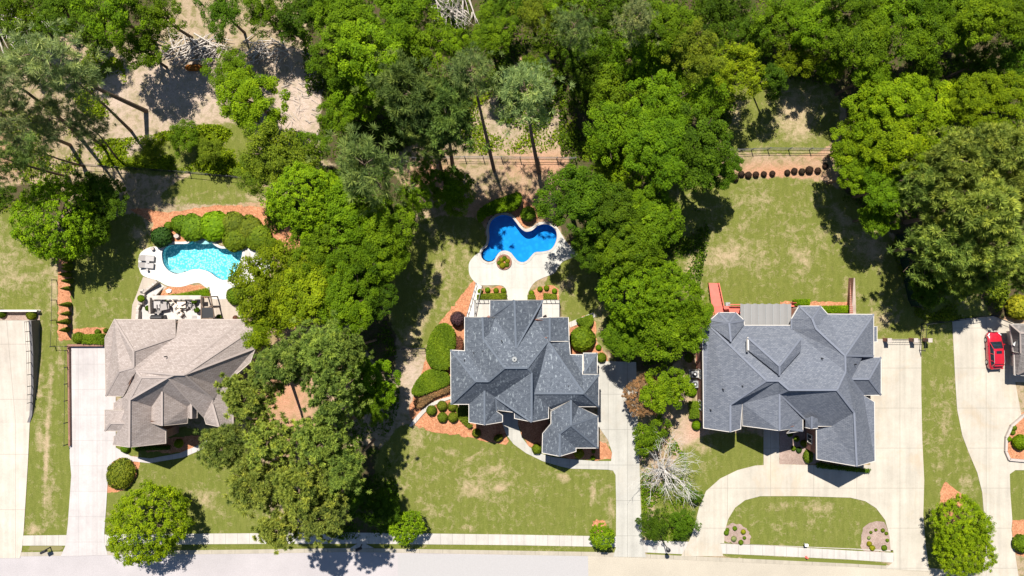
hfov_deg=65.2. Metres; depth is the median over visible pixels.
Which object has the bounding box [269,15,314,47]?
broadleaf tree
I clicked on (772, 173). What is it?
shrub
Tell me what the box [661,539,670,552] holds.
street lamp
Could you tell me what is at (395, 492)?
undergrowth
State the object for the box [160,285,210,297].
mulch bed
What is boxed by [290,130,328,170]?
broadleaf tree
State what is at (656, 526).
broadleaf tree
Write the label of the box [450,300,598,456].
slate roof house
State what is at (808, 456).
shrub
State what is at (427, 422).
mulch bed
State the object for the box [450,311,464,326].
shrub
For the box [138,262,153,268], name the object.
sun lounger
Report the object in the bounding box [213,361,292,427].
tree
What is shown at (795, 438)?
shrub
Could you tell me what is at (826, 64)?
broadleaf tree
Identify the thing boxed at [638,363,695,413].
broadleaf tree
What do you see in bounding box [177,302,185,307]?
patio table
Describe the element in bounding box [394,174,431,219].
broadleaf tree
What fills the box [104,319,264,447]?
tan roof house
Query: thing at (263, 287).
broadleaf tree
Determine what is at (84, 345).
wall
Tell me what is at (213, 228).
shrub
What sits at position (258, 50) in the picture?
brush pile
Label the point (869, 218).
broadleaf tree
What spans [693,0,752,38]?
broadleaf tree
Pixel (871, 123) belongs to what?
broadleaf tree
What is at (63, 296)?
mulch bed
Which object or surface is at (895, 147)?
broadleaf tree
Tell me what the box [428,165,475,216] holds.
broadleaf tree
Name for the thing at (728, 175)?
broadleaf tree
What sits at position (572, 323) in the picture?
path
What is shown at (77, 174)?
broadleaf tree
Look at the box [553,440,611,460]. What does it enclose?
mulch bed
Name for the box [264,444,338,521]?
tree
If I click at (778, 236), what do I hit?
ground
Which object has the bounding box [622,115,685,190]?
broadleaf tree
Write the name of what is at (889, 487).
driveway
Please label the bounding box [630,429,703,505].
bare tree
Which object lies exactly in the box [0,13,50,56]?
brush pile
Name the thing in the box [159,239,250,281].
swimming pool
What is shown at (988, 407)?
driveway
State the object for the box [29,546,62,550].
verge
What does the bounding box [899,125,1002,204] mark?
broadleaf tree
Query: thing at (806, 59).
broadleaf tree
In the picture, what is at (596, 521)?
mulch bed
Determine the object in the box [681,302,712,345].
broadleaf tree
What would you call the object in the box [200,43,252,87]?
broadleaf tree
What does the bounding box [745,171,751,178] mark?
shrub
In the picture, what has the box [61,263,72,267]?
cypress
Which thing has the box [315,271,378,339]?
broadleaf tree
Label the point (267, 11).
broadleaf tree
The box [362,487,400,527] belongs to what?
broadleaf tree
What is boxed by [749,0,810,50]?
broadleaf tree
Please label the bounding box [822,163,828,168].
shrub
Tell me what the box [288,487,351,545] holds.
tree
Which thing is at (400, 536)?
street tree
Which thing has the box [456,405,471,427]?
hedge
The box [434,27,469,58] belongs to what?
broadleaf tree
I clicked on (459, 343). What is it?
shrub bank
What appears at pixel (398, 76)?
pine tree
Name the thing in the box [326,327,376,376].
pine tree
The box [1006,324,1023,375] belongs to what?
brown grey roof house
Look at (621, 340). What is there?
broadleaf tree
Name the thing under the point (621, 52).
broadleaf tree
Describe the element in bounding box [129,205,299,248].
mulch bed
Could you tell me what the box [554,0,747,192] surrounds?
undergrowth
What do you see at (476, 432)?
shrub
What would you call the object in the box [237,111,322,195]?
broadleaf tree
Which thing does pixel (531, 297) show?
hedge
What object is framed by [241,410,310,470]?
tree
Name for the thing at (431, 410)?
shrub
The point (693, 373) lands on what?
air conditioner
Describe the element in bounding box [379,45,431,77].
broadleaf tree
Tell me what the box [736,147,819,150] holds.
metal fence
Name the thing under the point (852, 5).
broadleaf tree
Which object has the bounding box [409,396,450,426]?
path
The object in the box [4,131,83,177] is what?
pine tree
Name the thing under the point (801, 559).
verge
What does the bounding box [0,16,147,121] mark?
pine tree
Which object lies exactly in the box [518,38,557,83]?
broadleaf tree
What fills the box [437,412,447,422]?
shrub
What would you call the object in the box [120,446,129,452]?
shrub
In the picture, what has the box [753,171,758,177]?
shrub
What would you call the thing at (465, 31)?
undergrowth
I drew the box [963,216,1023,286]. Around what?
pine tree
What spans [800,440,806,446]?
shrub
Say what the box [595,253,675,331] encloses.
broadleaf tree
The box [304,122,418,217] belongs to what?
pine tree
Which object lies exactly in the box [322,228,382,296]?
broadleaf tree
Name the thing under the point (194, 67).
leaf pile
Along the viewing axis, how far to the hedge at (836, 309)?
103.18 m
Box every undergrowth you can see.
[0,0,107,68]
[0,111,81,213]
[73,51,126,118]
[89,123,257,175]
[262,165,409,325]
[298,0,567,160]
[318,447,400,540]
[319,315,399,449]
[461,92,576,154]
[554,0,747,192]
[577,190,709,365]
[640,423,691,542]
[691,0,1023,221]
[892,234,1010,320]
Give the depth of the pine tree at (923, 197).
90.56 m
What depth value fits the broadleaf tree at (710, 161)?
90.53 m
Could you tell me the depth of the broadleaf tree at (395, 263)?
92.81 m
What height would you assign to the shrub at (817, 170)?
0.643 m
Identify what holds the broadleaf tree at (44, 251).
on the ground
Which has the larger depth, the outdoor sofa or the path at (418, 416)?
the path at (418, 416)
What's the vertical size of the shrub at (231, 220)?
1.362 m
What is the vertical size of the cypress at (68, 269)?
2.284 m
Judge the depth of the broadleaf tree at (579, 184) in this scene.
89.94 m
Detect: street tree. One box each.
[103,479,195,565]
[388,509,426,545]
[588,523,614,549]
[927,493,996,555]
[931,519,997,575]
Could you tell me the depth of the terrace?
103.20 m
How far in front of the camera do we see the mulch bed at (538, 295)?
103.97 m
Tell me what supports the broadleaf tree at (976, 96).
on the ground
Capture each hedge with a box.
[81,333,105,344]
[130,445,170,450]
[170,287,210,295]
[411,368,450,396]
[414,385,450,408]
[426,323,455,370]
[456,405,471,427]
[477,292,506,299]
[527,294,535,299]
[543,293,556,299]
[576,314,593,326]
[688,400,699,418]
[702,303,714,323]
[793,299,810,305]
[816,462,870,472]
[821,305,849,313]
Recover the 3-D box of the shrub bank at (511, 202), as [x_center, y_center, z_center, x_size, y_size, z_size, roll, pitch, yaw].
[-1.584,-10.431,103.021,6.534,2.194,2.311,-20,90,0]
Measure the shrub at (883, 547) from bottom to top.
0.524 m
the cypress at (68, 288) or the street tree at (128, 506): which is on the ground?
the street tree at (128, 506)
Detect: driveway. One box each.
[0,320,32,424]
[0,423,29,557]
[61,346,206,555]
[502,361,645,556]
[681,339,928,570]
[952,316,1023,575]
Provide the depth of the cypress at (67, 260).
102.76 m
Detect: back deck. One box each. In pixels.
[474,300,489,316]
[543,300,559,317]
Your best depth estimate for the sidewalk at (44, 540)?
103.95 m
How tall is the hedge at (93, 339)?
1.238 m
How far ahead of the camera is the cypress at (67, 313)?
103.00 m
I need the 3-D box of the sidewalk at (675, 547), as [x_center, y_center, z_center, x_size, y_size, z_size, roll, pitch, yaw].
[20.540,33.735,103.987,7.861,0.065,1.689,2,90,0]
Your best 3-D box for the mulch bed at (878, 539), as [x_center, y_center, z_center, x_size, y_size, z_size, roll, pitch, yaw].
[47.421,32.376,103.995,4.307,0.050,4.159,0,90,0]
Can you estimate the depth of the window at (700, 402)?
102.07 m
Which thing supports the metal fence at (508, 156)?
on the ground
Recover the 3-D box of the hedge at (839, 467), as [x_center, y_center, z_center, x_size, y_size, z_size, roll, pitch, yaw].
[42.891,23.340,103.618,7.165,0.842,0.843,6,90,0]
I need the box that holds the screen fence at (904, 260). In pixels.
[896,233,924,307]
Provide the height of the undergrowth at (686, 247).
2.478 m
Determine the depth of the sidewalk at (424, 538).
103.95 m
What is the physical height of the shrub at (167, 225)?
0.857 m
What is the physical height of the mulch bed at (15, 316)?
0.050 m
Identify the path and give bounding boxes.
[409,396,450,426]
[569,313,595,326]
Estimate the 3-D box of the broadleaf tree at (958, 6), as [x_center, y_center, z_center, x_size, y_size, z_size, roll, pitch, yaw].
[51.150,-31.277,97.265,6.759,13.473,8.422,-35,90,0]
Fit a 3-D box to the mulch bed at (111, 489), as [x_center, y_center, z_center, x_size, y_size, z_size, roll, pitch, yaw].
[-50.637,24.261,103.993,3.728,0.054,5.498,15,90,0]
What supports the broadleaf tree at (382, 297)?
on the ground
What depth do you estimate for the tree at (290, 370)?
85.18 m
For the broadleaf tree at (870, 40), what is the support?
on the ground
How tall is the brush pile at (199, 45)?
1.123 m
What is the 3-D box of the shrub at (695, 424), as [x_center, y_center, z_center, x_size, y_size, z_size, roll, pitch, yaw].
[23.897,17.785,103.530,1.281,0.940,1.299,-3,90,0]
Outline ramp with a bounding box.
[708,283,739,314]
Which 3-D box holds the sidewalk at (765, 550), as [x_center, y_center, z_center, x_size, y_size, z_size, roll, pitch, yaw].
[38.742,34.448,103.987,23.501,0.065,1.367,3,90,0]
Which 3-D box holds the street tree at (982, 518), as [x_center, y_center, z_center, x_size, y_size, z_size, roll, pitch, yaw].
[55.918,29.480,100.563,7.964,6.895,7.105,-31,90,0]
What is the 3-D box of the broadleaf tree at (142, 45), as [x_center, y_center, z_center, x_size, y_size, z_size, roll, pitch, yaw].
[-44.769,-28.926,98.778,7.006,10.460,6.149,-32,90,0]
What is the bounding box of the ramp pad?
[351,542,372,547]
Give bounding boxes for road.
[0,552,956,575]
[397,554,587,575]
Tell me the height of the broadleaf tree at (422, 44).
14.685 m
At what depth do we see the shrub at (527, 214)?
102.54 m
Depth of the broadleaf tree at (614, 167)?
94.54 m
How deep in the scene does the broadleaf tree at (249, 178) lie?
95.66 m
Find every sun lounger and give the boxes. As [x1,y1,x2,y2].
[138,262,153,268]
[139,255,154,261]
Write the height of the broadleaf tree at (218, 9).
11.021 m
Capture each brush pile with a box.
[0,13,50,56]
[159,29,232,64]
[226,34,308,68]
[264,48,353,134]
[433,0,477,32]
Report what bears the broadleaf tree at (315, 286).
on the ground
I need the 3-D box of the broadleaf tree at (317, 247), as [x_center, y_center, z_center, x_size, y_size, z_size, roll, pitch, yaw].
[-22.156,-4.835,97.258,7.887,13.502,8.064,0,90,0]
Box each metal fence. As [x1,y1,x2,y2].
[24,321,31,403]
[49,279,67,346]
[61,162,237,177]
[63,350,67,445]
[406,156,575,161]
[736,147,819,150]
[919,315,1017,350]
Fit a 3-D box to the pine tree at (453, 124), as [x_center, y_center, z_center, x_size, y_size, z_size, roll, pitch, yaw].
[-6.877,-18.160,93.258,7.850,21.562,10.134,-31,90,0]
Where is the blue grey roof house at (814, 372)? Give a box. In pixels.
[697,306,881,466]
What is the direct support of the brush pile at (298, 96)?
on the ground
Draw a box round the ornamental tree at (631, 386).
[621,372,666,416]
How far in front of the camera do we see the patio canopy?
100.40 m
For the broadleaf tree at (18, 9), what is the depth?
95.19 m
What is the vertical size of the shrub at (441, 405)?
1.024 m
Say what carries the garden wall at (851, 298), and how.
on the ground
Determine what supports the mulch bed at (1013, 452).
on the ground
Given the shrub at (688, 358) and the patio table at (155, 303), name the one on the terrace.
the patio table at (155, 303)
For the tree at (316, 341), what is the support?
on the ground
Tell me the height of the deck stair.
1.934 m
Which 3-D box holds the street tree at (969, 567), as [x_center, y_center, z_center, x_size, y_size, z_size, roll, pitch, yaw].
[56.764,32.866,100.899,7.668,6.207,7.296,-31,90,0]
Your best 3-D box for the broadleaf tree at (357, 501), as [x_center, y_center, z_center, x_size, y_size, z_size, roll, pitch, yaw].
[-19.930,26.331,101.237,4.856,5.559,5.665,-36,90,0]
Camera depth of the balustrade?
103.05 m
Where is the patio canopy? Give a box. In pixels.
[740,304,790,324]
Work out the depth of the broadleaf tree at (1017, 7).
87.85 m
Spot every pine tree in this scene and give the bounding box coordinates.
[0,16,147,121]
[0,46,71,129]
[0,91,71,155]
[0,139,70,191]
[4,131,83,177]
[24,91,102,158]
[45,43,131,131]
[66,101,117,158]
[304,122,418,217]
[322,438,375,502]
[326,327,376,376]
[351,46,450,149]
[400,113,460,171]
[415,75,488,170]
[440,40,503,171]
[482,57,573,173]
[533,3,601,66]
[608,0,658,49]
[878,159,953,216]
[886,206,978,287]
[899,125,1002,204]
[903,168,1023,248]
[942,120,1023,182]
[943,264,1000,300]
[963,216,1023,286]
[994,258,1023,295]
[1000,161,1023,233]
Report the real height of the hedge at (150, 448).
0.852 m
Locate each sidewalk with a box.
[22,535,65,545]
[104,533,615,546]
[642,540,688,553]
[720,544,893,562]
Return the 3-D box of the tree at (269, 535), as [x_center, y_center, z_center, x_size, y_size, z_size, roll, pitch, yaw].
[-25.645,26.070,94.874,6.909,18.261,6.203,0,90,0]
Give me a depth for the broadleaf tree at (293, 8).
93.02 m
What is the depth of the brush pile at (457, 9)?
103.29 m
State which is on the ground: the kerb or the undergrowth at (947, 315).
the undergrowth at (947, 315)
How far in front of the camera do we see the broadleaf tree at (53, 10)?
94.05 m
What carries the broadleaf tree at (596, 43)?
on the ground
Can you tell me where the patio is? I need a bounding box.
[131,277,241,320]
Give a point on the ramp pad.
(364, 545)
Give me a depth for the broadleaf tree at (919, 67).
94.44 m
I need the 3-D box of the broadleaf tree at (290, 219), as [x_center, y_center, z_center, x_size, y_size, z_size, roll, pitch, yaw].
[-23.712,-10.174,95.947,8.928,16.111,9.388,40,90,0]
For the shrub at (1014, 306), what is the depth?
102.57 m
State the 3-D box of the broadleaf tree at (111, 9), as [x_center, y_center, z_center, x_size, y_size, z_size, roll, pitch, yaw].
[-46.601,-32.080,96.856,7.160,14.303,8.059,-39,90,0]
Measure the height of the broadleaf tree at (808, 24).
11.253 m
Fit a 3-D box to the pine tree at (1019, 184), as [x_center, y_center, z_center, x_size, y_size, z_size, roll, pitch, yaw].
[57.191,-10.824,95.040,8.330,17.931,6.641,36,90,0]
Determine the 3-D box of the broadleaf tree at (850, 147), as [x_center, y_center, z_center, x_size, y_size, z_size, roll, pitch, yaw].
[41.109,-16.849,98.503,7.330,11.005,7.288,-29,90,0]
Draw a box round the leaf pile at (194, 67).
[185,64,202,70]
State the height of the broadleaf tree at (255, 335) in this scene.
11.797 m
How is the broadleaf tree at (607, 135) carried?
on the ground
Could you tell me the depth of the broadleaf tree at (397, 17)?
89.76 m
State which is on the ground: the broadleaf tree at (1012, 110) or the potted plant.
the broadleaf tree at (1012, 110)
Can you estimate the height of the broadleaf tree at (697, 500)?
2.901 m
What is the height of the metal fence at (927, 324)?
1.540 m
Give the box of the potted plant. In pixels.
[137,295,144,301]
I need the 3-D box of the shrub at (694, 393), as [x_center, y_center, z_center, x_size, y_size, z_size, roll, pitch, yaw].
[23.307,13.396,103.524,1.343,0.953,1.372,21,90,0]
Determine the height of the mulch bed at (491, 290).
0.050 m
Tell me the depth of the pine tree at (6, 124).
85.45 m
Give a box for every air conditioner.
[689,369,697,377]
[689,379,697,387]
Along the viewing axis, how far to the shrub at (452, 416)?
103.22 m
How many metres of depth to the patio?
103.95 m
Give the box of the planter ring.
[496,254,511,269]
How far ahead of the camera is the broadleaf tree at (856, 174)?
94.26 m
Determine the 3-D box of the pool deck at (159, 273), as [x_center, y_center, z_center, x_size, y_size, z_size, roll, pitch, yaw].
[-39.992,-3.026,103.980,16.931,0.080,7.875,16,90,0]
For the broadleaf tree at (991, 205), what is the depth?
86.28 m
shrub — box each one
[0,309,6,317]
[26,312,36,319]
[72,332,83,343]
[106,457,135,488]
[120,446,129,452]
[150,226,172,247]
[164,222,171,229]
[171,214,184,233]
[174,439,183,447]
[180,213,203,241]
[200,210,225,241]
[222,211,243,231]
[222,229,246,252]
[226,287,238,305]
[239,214,260,238]
[245,223,271,250]
[426,405,436,415]
[436,400,447,410]
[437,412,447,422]
[447,402,457,411]
[447,412,457,422]
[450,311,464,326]
[472,428,480,437]
[493,434,502,441]
[520,206,535,221]
[532,443,541,453]
[569,326,595,351]
[574,448,583,458]
[598,352,606,362]
[684,353,693,362]
[688,388,696,396]
[691,420,700,429]
[738,171,744,177]
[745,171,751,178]
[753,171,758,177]
[761,171,766,176]
[769,171,775,176]
[784,169,790,175]
[791,168,797,173]
[793,436,798,441]
[798,168,804,174]
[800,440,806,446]
[803,449,812,463]
[805,166,813,173]
[814,167,820,173]
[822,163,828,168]
[881,545,886,550]
[1005,294,1023,319]
[1011,434,1023,450]
[1012,534,1023,552]
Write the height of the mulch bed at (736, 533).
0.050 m
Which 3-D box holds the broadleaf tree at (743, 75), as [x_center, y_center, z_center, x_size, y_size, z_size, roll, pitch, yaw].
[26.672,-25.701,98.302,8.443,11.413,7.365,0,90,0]
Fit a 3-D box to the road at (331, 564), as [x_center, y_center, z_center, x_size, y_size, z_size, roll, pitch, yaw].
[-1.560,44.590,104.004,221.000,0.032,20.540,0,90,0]
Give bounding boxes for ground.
[0,0,1023,575]
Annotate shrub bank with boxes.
[455,336,463,349]
[477,192,522,222]
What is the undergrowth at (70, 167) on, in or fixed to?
on the ground
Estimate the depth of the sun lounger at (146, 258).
103.56 m
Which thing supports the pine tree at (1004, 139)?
on the ground
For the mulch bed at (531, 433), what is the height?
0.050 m
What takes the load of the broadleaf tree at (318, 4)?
on the ground
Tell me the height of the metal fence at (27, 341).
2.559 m
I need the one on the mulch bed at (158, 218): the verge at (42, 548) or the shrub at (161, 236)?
the shrub at (161, 236)
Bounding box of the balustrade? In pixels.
[0,310,40,311]
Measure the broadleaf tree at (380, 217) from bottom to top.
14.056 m
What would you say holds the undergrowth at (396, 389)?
on the ground
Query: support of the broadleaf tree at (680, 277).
on the ground
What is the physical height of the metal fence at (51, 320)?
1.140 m
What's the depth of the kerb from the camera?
103.95 m
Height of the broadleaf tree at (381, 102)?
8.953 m
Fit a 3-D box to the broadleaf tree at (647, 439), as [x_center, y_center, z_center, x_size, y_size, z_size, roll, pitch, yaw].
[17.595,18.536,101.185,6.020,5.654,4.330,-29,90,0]
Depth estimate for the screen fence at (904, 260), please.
102.83 m
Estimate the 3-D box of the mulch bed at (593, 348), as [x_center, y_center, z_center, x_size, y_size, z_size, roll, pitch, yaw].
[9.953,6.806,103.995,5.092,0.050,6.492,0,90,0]
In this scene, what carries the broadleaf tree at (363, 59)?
on the ground
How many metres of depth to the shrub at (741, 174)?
103.51 m
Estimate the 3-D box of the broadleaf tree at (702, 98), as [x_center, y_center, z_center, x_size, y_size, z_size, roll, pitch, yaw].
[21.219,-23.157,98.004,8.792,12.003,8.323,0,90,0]
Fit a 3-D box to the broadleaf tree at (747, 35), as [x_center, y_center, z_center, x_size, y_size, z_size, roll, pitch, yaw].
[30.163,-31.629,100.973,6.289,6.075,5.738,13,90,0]
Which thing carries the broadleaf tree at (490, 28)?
on the ground
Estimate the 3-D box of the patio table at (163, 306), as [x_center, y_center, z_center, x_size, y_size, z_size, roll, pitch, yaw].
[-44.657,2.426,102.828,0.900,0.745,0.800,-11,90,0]
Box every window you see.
[698,369,701,378]
[698,399,701,410]
[807,433,811,443]
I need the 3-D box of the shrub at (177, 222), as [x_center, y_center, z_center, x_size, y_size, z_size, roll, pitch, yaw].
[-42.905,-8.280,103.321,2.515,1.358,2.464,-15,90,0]
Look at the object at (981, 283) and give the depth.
94.83 m
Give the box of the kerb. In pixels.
[20,548,981,575]
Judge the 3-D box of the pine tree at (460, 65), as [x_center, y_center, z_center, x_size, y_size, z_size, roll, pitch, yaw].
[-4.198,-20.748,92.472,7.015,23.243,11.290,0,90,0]
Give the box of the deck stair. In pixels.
[466,283,481,316]
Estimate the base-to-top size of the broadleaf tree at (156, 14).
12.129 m
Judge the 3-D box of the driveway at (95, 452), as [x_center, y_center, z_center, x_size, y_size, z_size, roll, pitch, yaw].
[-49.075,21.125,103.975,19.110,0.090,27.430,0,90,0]
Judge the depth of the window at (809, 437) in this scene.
102.35 m
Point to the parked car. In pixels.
(995, 353)
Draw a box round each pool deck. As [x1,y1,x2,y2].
[138,242,269,298]
[469,215,574,299]
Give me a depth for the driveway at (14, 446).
103.93 m
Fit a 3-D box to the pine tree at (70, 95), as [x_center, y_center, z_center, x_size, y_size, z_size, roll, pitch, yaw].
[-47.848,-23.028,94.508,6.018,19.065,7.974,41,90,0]
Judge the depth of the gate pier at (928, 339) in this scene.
102.40 m
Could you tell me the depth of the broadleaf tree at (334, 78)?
92.99 m
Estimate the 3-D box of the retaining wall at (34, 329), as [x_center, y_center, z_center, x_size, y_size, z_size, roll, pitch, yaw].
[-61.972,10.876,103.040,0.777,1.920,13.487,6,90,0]
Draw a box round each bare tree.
[431,0,473,25]
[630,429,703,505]
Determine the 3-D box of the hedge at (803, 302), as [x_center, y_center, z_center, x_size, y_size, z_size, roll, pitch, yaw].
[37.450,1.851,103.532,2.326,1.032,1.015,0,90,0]
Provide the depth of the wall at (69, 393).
103.50 m
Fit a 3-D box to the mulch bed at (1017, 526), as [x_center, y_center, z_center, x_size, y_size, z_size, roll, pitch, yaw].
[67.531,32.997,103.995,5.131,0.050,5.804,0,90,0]
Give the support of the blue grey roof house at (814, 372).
on the ground
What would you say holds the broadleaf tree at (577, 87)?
on the ground
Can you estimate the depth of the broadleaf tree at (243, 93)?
93.78 m
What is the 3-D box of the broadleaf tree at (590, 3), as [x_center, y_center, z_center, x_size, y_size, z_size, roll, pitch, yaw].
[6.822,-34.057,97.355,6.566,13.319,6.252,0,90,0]
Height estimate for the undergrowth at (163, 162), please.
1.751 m
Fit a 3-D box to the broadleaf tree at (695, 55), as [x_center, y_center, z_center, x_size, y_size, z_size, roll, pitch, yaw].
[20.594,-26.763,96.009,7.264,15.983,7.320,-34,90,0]
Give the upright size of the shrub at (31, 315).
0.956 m
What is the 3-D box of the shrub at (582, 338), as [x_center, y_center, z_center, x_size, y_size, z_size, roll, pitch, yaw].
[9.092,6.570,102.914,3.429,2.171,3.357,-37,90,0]
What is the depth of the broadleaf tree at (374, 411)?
95.10 m
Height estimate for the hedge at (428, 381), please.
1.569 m
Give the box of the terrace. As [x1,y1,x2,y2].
[135,281,203,319]
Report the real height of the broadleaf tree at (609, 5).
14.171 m
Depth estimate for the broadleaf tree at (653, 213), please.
91.59 m
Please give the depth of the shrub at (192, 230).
102.93 m
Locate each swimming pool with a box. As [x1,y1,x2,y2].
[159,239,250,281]
[479,213,558,264]
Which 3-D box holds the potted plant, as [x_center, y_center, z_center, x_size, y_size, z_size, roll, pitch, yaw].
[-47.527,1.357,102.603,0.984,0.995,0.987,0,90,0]
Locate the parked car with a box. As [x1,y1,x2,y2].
[984,332,1004,369]
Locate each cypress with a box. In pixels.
[56,318,71,324]
[58,272,71,276]
[58,302,71,307]
[59,327,70,332]
[60,257,73,262]
[60,286,72,290]
[60,311,71,315]
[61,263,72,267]
[61,267,72,271]
[61,278,73,283]
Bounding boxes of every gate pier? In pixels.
[882,338,891,341]
[908,338,917,341]
[922,338,932,341]
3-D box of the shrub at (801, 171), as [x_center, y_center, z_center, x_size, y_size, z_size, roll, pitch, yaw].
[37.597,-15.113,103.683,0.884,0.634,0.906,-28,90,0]
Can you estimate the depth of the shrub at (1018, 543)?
102.97 m
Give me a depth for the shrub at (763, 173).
103.59 m
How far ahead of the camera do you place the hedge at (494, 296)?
103.21 m
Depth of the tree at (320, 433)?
84.93 m
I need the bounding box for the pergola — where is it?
[200,296,219,318]
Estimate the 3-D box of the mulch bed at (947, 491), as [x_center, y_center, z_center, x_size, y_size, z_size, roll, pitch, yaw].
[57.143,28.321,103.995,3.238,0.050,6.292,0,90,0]
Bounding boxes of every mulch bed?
[0,312,39,319]
[57,247,71,340]
[72,327,108,333]
[107,456,139,492]
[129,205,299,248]
[140,435,202,453]
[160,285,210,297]
[409,281,508,444]
[481,286,504,293]
[511,199,537,226]
[518,419,547,446]
[533,285,558,299]
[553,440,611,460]
[569,315,607,360]
[592,519,608,535]
[724,523,750,543]
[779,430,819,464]
[780,301,846,313]
[860,521,889,551]
[939,482,963,529]
[1008,412,1023,458]
[1012,520,1023,556]
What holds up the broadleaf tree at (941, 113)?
on the ground
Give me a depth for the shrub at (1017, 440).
103.08 m
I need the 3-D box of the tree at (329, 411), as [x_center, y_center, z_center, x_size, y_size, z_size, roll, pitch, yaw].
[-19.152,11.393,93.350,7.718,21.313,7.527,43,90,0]
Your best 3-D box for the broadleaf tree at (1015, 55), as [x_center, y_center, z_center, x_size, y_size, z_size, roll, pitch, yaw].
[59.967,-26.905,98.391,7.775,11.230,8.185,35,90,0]
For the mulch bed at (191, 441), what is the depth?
103.97 m
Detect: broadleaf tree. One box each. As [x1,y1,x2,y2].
[0,0,50,37]
[0,181,26,208]
[7,176,103,265]
[32,0,86,36]
[59,206,111,250]
[63,169,98,200]
[67,0,152,52]
[70,173,129,232]
[110,24,170,70]
[128,0,192,43]
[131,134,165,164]
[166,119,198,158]
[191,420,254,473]
[192,0,245,43]
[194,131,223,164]
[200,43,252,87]
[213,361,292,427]
[214,67,290,138]
[216,64,255,102]
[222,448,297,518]
[227,236,317,328]
[229,144,284,201]
[231,0,280,39]
[236,294,296,351]
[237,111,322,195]
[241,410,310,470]
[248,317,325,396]
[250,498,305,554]
[260,160,342,239]
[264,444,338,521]
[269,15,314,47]
[275,0,328,37]
[276,262,343,329]
[287,212,350,277]
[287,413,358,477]
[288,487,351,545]
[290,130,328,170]
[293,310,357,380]
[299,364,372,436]
[302,0,363,27]
[305,39,352,93]
[308,175,385,245]
[313,0,378,56]
[314,93,354,143]
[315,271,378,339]
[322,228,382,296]
[326,67,384,121]
[327,18,403,100]
[329,480,375,518]
[345,195,417,259]
[348,357,401,405]
[348,387,390,426]
[353,273,398,319]
[356,225,411,281]
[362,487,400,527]
[364,0,430,51]
[371,72,410,117]
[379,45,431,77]
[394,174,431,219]
[401,4,452,73]
[410,156,443,188]
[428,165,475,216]
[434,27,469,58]
[469,0,516,57]
[484,0,523,29]
[509,0,565,34]
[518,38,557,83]
[532,163,622,237]
[543,0,597,21]
[555,56,611,112]
[560,10,621,71]
[570,216,617,273]
[579,178,644,244]
[582,54,649,126]
[582,100,649,165]
[582,140,627,182]
[591,0,637,24]
[594,217,664,280]
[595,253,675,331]
[597,19,653,85]
[598,310,646,361]
[606,155,663,204]
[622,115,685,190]
[623,69,687,135]
[626,184,685,248]
[627,38,686,95]
[628,288,704,361]
[632,414,671,456]
[633,0,699,57]
[634,259,706,326]
[635,507,670,541]
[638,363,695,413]
[659,55,729,124]
[661,16,727,90]
[664,102,733,192]
[665,509,701,540]
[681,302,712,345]
[689,490,704,502]
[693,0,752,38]
[699,139,743,190]
[710,39,768,102]
[727,12,780,59]
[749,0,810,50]
[755,63,788,100]
[773,35,823,77]
[785,0,851,53]
[813,37,851,84]
[818,0,880,22]
[818,6,891,72]
[826,117,878,172]
[826,152,887,195]
[834,49,896,95]
[834,78,905,140]
[852,157,914,215]
[852,203,900,238]
[858,0,918,53]
[858,114,933,175]
[867,72,936,133]
[880,7,960,69]
[890,0,952,30]
[901,58,942,91]
[905,0,981,54]
[907,267,948,309]
[917,74,965,145]
[923,0,1023,58]
[945,0,1023,55]
[945,38,1010,86]
[949,69,1014,127]
[960,70,1023,129]
[973,31,1023,87]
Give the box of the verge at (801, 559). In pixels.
[745,556,885,565]
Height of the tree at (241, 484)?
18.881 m
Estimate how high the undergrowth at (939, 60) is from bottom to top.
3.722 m
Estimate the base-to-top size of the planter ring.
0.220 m
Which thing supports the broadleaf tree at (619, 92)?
on the ground
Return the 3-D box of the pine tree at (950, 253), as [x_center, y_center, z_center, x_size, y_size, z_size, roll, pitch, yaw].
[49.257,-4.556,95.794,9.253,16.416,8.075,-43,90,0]
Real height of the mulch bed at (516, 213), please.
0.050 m
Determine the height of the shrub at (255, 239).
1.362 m
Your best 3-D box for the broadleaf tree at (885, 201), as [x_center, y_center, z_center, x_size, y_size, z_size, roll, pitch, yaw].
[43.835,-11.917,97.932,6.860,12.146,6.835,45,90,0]
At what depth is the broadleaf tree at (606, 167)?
96.61 m
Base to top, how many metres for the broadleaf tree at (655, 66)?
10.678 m
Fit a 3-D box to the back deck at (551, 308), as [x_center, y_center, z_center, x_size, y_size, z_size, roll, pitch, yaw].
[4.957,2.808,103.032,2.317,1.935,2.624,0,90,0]
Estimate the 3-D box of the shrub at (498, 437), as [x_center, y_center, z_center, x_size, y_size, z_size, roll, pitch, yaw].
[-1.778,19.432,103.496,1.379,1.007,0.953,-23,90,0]
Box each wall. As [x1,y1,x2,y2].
[27,320,39,422]
[67,344,104,345]
[67,346,71,446]
[846,278,855,313]
[1004,413,1023,461]
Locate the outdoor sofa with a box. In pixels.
[150,315,165,318]
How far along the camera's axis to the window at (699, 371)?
102.15 m
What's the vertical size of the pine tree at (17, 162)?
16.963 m
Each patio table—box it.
[153,301,161,307]
[160,303,166,310]
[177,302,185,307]
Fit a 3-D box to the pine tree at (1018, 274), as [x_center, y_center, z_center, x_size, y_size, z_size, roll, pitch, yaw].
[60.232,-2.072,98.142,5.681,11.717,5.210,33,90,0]
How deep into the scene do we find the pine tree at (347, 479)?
85.69 m
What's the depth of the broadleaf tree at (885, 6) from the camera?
91.64 m

